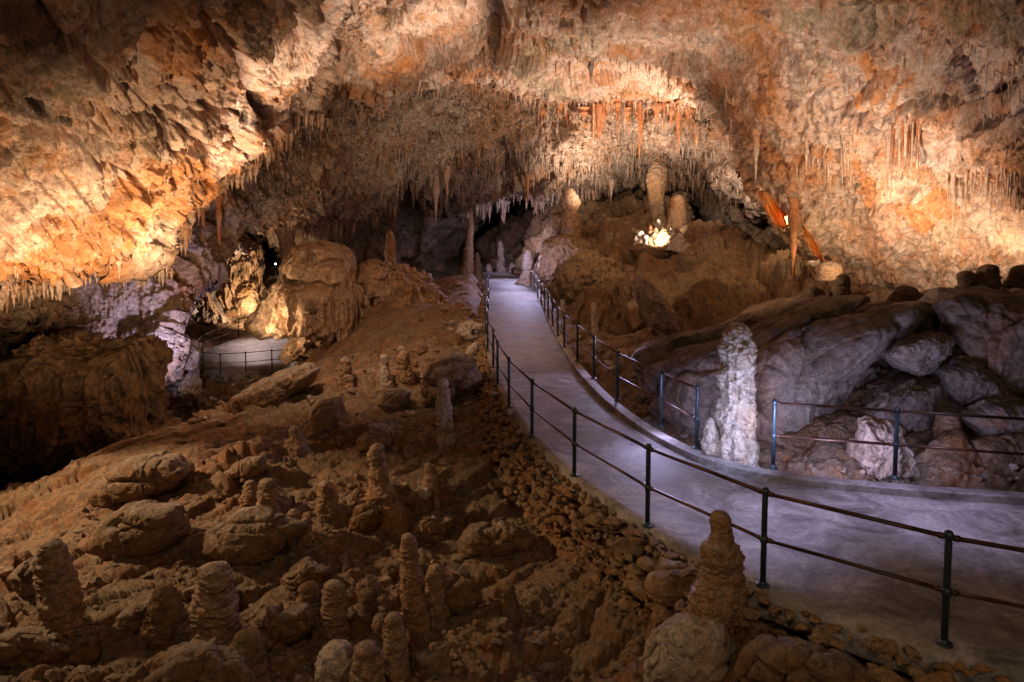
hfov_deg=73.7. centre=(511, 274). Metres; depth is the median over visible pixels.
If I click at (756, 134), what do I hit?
stalactite
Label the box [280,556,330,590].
rock
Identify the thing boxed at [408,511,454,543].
rock
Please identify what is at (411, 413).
rock
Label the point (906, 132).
stalactite
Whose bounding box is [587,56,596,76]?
stalactite
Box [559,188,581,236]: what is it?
stalagmite
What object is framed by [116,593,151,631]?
rock
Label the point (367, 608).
stalagmite
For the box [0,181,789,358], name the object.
cave wall
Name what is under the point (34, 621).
rock
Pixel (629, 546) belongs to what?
rubble
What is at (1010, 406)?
boulder
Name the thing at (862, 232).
cave ceiling
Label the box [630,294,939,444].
boulder
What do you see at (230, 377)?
dry stone wall
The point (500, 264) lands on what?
stalagmite
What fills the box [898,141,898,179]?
stalactite
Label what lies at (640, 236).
stalagmite
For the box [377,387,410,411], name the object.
rock
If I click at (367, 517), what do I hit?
rock
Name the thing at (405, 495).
rock
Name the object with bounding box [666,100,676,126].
stalactite
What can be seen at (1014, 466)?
rock
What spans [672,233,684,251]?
stalagmite
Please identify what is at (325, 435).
rock
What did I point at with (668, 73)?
stalactite
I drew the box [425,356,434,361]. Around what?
rock
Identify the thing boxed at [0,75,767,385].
cave ceiling
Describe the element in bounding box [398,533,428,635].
stalagmite
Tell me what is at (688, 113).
stalactite
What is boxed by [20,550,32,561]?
rock
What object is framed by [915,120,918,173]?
stalactite
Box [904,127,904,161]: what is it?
stalactite
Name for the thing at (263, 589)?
rock
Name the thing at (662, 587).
rock
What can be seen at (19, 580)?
rock
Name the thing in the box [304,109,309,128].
stalactite
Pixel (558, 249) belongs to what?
boulder
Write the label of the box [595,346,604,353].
rock
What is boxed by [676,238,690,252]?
stalagmite
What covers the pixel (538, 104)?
stalactite
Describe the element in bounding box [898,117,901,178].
stalactite
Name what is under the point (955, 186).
stalactite
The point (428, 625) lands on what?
rock
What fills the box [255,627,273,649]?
rock
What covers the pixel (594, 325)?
stalagmite
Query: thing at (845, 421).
boulder
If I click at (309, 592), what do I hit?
stalagmite
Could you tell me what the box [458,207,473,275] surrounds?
stalagmite
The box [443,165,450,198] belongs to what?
stalactite
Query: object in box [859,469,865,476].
rock
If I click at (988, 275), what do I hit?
stalagmite
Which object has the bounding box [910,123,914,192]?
stalactite
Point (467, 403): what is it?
rock
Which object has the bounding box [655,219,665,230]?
stalagmite
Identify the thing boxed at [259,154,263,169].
stalactite
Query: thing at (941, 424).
boulder
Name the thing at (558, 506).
rock
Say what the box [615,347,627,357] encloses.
rock
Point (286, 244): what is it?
stalactite
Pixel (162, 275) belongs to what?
stalactite fringe
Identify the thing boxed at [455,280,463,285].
rock
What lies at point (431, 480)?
stalagmite
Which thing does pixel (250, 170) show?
stalactite
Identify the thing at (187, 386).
boulder
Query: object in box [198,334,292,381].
path
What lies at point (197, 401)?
rock
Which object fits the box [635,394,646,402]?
rock
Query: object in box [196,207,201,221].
stalactite
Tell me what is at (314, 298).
boulder
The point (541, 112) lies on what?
stalactite
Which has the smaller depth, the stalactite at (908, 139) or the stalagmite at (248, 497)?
the stalagmite at (248, 497)
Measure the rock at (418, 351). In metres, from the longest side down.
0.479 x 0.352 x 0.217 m
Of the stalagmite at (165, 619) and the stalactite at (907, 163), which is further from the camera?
the stalactite at (907, 163)
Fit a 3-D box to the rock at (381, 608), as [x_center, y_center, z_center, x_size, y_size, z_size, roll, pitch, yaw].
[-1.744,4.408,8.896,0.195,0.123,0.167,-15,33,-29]
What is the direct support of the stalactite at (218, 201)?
hanging from the cave ceiling at (166, 310)
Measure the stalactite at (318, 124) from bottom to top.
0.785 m
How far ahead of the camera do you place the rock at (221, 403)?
19.57 m
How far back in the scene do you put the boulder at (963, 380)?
11.88 m
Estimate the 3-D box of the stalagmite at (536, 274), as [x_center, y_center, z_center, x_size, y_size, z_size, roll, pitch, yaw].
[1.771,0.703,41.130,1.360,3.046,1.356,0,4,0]
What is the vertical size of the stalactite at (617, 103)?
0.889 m
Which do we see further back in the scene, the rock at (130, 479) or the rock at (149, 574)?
the rock at (130, 479)
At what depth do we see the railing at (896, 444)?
9.72 m
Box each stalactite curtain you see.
[758,191,786,229]
[801,226,824,261]
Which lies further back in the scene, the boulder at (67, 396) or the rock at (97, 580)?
the boulder at (67, 396)
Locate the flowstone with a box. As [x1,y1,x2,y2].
[217,238,265,314]
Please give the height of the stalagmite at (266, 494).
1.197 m
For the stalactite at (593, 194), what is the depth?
56.02 m
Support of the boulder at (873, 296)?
on the hill
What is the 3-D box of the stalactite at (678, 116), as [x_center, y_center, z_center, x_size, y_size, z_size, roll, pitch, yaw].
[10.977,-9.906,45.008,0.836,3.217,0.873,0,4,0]
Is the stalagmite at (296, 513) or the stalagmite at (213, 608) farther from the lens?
the stalagmite at (296, 513)
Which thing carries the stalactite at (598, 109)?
hanging from the cave ceiling at (166, 310)
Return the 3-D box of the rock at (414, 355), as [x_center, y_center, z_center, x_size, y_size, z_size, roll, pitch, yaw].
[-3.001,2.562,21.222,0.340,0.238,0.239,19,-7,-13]
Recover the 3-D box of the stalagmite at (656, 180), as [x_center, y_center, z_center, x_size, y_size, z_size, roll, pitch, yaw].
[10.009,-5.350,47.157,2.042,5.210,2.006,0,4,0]
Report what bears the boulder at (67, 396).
on the ground
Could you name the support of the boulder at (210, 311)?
on the ground
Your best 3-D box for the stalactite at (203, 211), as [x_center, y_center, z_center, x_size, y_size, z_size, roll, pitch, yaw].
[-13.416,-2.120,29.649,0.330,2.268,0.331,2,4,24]
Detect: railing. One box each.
[197,320,247,350]
[200,349,282,372]
[482,264,1023,648]
[530,269,700,448]
[768,399,1023,479]
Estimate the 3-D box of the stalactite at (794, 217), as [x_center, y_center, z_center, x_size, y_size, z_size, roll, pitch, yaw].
[11.430,-1.440,27.713,0.552,3.348,0.577,-4,6,-44]
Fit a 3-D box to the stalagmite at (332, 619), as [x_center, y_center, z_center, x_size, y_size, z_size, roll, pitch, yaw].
[-2.175,4.343,8.365,0.496,1.226,0.532,3,5,35]
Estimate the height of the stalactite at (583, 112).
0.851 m
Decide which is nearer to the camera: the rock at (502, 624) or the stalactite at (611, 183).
the rock at (502, 624)
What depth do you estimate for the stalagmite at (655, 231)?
42.87 m
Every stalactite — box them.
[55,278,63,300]
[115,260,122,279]
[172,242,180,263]
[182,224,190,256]
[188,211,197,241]
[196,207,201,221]
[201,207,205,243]
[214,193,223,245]
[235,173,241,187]
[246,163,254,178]
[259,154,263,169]
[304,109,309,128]
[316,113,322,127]
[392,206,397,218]
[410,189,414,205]
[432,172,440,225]
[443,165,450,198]
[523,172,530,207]
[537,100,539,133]
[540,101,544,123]
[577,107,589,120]
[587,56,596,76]
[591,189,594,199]
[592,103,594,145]
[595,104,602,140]
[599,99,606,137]
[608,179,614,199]
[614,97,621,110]
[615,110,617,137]
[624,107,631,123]
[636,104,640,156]
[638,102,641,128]
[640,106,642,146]
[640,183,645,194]
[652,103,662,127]
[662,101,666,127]
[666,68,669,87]
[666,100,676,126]
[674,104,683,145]
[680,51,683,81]
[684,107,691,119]
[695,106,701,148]
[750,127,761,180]
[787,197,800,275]
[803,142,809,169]
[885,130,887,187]
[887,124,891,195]
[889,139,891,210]
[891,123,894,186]
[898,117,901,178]
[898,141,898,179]
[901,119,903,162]
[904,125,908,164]
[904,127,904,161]
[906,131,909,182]
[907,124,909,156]
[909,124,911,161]
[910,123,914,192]
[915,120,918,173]
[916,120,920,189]
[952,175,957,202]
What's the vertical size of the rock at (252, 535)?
0.974 m
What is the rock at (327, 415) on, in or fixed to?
on the ground
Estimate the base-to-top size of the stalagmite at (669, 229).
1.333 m
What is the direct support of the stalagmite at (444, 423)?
on the ground
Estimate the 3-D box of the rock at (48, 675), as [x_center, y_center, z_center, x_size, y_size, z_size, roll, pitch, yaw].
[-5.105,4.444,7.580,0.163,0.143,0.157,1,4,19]
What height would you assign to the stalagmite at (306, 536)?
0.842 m
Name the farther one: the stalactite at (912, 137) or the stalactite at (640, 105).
the stalactite at (640, 105)
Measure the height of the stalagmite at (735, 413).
2.970 m
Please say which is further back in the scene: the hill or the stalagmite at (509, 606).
the hill
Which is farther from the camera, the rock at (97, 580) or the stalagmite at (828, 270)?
the stalagmite at (828, 270)
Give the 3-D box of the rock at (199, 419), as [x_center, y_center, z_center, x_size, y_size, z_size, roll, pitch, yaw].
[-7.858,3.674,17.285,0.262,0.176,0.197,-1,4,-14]
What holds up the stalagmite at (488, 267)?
on the ground
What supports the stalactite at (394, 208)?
hanging from the cave ceiling at (166, 310)
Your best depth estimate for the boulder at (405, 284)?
30.39 m
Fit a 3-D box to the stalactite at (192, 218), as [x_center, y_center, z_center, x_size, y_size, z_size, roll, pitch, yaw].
[-11.613,-1.692,24.574,0.572,1.190,0.550,2,5,28]
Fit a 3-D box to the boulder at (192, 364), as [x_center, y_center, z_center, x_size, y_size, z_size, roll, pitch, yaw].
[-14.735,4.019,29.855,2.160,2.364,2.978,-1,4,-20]
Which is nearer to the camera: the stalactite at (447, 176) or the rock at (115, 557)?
the rock at (115, 557)
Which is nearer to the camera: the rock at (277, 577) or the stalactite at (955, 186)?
the rock at (277, 577)
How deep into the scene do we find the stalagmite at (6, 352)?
27.09 m
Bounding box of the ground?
[0,245,1023,681]
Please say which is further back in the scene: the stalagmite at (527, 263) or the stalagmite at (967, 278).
the stalagmite at (527, 263)
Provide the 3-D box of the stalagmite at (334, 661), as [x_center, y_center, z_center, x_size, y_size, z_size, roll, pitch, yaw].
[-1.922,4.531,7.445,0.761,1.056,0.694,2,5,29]
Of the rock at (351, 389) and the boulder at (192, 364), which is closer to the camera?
the rock at (351, 389)
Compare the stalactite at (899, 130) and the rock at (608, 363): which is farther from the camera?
the rock at (608, 363)
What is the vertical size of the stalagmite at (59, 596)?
1.633 m
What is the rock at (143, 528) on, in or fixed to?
on the ground
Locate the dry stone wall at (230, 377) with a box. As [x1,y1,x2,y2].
[201,372,275,382]
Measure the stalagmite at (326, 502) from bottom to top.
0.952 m
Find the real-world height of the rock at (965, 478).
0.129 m
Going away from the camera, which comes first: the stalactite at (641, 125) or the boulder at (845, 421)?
the boulder at (845, 421)
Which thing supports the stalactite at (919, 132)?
hanging from the cave ceiling at (862, 232)
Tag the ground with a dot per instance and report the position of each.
(36, 513)
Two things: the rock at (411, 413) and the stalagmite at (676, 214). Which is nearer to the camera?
the rock at (411, 413)
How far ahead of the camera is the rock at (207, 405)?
32.15 m
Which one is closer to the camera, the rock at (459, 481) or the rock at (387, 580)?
the rock at (387, 580)
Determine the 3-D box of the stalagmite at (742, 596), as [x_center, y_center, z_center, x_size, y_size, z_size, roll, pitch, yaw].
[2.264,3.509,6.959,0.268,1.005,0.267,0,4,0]
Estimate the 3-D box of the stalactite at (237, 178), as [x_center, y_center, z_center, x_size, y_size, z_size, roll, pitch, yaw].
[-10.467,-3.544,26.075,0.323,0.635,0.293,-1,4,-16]
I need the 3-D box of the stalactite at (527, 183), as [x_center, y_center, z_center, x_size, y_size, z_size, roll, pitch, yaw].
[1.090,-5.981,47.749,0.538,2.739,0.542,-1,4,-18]
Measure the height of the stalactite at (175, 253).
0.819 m
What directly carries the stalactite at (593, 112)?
hanging from the cave ceiling at (166, 310)
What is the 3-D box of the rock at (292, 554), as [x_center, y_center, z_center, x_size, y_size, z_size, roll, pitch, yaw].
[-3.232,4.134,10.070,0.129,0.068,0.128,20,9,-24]
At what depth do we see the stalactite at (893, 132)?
19.09 m
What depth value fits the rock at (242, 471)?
12.77 m
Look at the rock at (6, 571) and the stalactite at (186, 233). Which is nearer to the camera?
the rock at (6, 571)
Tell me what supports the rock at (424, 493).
on the ground
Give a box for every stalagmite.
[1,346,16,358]
[31,537,85,640]
[140,582,189,656]
[187,561,244,645]
[230,628,275,681]
[238,480,257,508]
[255,478,281,513]
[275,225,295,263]
[283,425,310,465]
[285,508,302,546]
[297,517,315,547]
[297,581,321,633]
[314,639,353,681]
[315,480,338,516]
[318,579,350,642]
[335,357,354,391]
[349,639,386,681]
[356,587,378,634]
[364,443,413,536]
[371,611,387,638]
[380,354,394,388]
[382,611,411,681]
[384,230,396,263]
[394,351,414,387]
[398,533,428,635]
[422,462,441,508]
[425,563,455,621]
[435,378,456,447]
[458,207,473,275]
[473,252,481,280]
[485,263,491,271]
[495,240,506,271]
[498,584,521,630]
[508,263,513,272]
[515,250,533,284]
[533,261,546,293]
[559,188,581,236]
[559,299,565,313]
[591,302,599,333]
[633,230,644,244]
[642,235,648,244]
[643,225,653,245]
[646,159,667,219]
[651,227,658,244]
[653,227,670,249]
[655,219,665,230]
[666,195,686,228]
[666,224,673,233]
[666,232,676,249]
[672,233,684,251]
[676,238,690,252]
[684,509,745,657]
[701,417,719,455]
[714,322,759,467]
[735,575,746,634]
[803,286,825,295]
[814,261,843,281]
[828,274,852,295]
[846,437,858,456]
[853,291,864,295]
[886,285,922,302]
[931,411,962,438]
[954,270,978,286]
[975,264,1003,288]
[1002,264,1023,288]
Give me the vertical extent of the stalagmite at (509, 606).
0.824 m
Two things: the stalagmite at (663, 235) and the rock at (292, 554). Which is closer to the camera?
the rock at (292, 554)
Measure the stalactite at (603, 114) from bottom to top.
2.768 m
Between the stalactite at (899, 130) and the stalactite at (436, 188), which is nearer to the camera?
the stalactite at (899, 130)
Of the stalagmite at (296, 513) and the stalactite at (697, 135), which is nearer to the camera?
the stalagmite at (296, 513)
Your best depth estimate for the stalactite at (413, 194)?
49.88 m
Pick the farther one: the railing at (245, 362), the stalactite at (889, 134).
the railing at (245, 362)
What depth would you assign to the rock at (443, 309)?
27.60 m
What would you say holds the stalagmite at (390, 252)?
on the boulder at (405, 284)
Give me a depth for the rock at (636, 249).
42.52 m
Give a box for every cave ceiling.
[0,0,1023,298]
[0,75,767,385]
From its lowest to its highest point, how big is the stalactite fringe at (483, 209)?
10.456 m
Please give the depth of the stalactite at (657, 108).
44.51 m
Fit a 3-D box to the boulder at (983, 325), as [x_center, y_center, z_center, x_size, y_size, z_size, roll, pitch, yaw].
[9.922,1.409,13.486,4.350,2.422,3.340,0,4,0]
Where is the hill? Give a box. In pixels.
[474,186,871,343]
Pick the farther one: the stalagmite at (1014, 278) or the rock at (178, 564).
the stalagmite at (1014, 278)
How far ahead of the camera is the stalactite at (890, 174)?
19.68 m
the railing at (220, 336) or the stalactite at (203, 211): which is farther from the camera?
the railing at (220, 336)
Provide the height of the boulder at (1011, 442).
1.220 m
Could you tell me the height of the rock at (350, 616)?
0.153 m
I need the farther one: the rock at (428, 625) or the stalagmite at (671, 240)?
the stalagmite at (671, 240)
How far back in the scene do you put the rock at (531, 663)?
7.95 m
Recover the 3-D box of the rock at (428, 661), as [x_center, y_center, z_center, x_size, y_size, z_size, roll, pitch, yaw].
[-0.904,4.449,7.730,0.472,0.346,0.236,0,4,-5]
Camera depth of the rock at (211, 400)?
32.36 m
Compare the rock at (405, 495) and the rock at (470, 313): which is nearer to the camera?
the rock at (405, 495)
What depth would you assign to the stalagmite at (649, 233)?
43.17 m
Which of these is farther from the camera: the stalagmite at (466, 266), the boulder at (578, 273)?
the stalagmite at (466, 266)
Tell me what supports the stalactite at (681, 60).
hanging from the cave ceiling at (862, 232)
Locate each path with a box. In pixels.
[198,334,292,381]
[483,269,1023,681]
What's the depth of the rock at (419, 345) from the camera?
22.58 m
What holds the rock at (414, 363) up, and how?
on the ground
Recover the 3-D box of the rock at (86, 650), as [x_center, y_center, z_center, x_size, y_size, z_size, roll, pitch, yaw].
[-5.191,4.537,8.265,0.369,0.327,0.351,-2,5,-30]
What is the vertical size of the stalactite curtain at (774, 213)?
1.636 m
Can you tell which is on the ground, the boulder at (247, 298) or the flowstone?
the flowstone
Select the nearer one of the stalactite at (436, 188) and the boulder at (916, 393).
the boulder at (916, 393)
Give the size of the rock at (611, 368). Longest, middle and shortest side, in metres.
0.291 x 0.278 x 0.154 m
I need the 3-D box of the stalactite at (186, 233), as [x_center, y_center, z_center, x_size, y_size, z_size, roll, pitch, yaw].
[-11.653,-1.204,24.326,0.433,1.177,0.414,2,5,28]
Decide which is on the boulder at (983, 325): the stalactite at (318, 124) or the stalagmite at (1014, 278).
the stalagmite at (1014, 278)
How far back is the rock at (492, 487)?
12.52 m
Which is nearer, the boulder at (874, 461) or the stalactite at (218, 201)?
the boulder at (874, 461)
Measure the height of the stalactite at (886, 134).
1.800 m
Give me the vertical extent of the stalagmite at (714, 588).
1.722 m
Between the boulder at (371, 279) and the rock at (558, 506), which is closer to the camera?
the rock at (558, 506)
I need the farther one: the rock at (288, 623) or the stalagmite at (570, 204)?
the stalagmite at (570, 204)
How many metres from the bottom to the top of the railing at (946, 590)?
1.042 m
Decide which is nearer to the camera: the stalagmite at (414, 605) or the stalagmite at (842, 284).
the stalagmite at (414, 605)
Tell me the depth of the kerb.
9.90 m
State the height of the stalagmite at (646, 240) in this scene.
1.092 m
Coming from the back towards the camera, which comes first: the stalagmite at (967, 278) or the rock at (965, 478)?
the stalagmite at (967, 278)
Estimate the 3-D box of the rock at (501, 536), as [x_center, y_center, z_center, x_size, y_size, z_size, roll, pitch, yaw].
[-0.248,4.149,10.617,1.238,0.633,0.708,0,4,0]
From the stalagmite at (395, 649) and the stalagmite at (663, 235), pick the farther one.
the stalagmite at (663, 235)
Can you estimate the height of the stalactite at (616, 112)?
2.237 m
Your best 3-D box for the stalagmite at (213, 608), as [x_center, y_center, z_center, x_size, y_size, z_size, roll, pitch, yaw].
[-3.475,4.125,8.065,0.977,1.484,0.944,0,4,0]
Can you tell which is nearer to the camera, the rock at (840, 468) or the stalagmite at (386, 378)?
the rock at (840, 468)
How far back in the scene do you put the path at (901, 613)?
8.39 m
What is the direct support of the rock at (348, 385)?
on the ground
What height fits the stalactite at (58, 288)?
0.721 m
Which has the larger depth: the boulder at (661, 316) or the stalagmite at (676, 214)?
the stalagmite at (676, 214)
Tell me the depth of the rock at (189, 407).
32.55 m
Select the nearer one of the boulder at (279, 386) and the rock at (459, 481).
the rock at (459, 481)
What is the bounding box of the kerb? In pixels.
[483,268,1023,504]
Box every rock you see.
[0,567,13,575]
[0,625,74,667]
[6,557,35,597]
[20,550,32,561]
[29,614,38,625]
[41,670,60,681]
[67,635,100,666]
[80,582,90,589]
[84,499,190,560]
[88,450,194,507]
[92,576,101,584]
[112,554,118,560]
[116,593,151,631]
[143,571,153,578]
[143,637,258,681]
[173,560,183,568]
[181,584,197,601]
[186,404,192,410]
[187,418,196,424]
[189,505,307,565]
[193,397,202,407]
[196,416,206,422]
[196,502,202,507]
[204,401,212,408]
[207,397,216,402]
[216,419,225,425]
[216,493,223,498]
[217,400,225,406]
[223,455,266,485]
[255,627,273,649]
[258,602,314,643]
[260,586,266,591]
[273,574,280,581]
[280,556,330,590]
[289,551,296,557]
[302,396,345,439]
[306,395,315,404]
[320,432,327,438]
[338,552,350,572]
[345,383,353,388]
[346,610,355,622]
[347,386,356,393]
[349,502,382,533]
[356,422,393,451]
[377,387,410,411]
[378,606,384,611]
[380,575,392,585]
[389,481,415,508]
[407,411,414,415]
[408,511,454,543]
[410,353,420,358]
[411,359,417,366]
[411,650,452,674]
[412,342,426,351]
[412,348,424,354]
[416,487,431,499]
[420,352,482,407]
[421,612,432,632]
[422,400,429,406]
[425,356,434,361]
[439,307,447,311]
[445,564,482,615]
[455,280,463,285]
[455,478,464,484]
[456,320,483,341]
[456,517,535,559]
[463,401,472,406]
[465,311,472,316]
[465,342,480,355]
[487,483,497,490]
[496,617,508,630]
[528,660,534,665]
[537,493,580,534]
[595,339,603,347]
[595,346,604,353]
[604,360,613,365]
[605,366,615,371]
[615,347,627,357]
[623,391,629,397]
[628,243,678,258]
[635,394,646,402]
[638,612,737,681]
[642,556,701,614]
[679,433,687,438]
[734,634,872,681]
[837,464,843,472]
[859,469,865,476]
[925,470,934,476]
[962,475,969,482]
[1010,464,1018,469]
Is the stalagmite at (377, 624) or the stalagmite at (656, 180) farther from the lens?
the stalagmite at (656, 180)
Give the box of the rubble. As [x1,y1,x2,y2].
[468,278,1014,681]
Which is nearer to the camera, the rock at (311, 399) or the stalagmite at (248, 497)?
the stalagmite at (248, 497)
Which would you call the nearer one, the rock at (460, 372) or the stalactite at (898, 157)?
the rock at (460, 372)
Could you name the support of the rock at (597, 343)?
on the ground
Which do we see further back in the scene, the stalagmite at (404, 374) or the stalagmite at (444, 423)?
the stalagmite at (404, 374)
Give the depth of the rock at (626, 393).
18.24 m
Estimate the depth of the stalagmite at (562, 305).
30.07 m
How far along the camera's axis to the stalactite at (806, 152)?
23.57 m
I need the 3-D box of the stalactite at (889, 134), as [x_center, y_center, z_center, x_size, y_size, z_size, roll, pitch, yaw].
[10.576,-3.183,19.162,0.116,2.035,0.116,3,5,37]
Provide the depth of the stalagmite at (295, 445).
13.96 m
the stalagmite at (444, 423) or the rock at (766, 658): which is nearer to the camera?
the rock at (766, 658)
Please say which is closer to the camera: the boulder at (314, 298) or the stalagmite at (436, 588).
the stalagmite at (436, 588)
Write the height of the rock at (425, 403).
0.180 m
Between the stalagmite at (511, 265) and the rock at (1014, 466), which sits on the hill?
the stalagmite at (511, 265)
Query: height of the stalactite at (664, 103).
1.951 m
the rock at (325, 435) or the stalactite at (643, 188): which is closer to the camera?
the rock at (325, 435)
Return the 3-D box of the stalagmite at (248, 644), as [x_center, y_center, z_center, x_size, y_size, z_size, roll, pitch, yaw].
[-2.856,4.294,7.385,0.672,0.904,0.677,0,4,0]
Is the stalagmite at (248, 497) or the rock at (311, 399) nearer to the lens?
the stalagmite at (248, 497)
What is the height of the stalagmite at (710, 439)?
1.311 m
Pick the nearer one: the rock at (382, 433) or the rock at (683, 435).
the rock at (683, 435)
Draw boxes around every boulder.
[0,329,181,490]
[165,339,201,392]
[172,375,202,398]
[191,291,231,325]
[222,362,320,414]
[233,279,260,313]
[243,239,369,364]
[357,258,448,307]
[357,264,386,298]
[537,233,592,283]
[548,248,631,307]
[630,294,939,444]
[631,276,681,335]
[732,286,1002,319]
[776,406,866,452]
[854,415,919,483]
[865,375,953,431]
[881,330,955,375]
[918,285,1023,395]
[927,354,1014,406]
[952,394,1023,435]
[967,432,1023,470]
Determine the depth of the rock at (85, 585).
9.53 m
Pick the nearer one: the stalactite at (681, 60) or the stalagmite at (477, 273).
the stalactite at (681, 60)
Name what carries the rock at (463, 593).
on the ground
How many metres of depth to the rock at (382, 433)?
13.73 m
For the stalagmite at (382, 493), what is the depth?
11.38 m
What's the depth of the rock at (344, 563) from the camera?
9.90 m
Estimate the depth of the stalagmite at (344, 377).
17.93 m
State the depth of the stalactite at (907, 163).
18.65 m
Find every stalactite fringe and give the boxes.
[0,17,1023,312]
[234,87,739,239]
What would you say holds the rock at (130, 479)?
on the ground
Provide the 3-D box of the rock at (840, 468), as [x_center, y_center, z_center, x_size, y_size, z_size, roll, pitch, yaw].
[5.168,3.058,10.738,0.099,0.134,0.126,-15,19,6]
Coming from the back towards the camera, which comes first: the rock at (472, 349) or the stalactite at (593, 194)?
the stalactite at (593, 194)
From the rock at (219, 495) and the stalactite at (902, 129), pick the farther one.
the stalactite at (902, 129)
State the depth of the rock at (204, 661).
6.91 m
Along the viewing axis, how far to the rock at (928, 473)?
10.55 m
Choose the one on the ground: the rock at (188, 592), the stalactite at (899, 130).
the rock at (188, 592)
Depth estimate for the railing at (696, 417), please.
14.09 m
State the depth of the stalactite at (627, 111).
45.61 m
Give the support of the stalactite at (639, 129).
hanging from the cave ceiling at (166, 310)
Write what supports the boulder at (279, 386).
on the ground
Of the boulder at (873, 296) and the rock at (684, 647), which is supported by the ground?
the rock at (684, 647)
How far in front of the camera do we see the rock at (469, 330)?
23.89 m
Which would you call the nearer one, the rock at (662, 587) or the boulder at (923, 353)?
the rock at (662, 587)
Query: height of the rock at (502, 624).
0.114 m
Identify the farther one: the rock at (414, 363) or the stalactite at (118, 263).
the stalactite at (118, 263)
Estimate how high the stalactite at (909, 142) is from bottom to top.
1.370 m
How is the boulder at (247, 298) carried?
attached to the flowstone
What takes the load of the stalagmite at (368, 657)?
on the ground
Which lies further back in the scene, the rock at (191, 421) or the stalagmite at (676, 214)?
the stalagmite at (676, 214)
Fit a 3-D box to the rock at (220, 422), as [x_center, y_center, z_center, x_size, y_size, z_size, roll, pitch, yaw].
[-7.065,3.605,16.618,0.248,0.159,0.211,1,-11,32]
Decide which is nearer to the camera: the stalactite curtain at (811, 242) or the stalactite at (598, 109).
the stalactite curtain at (811, 242)
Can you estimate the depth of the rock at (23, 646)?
7.98 m

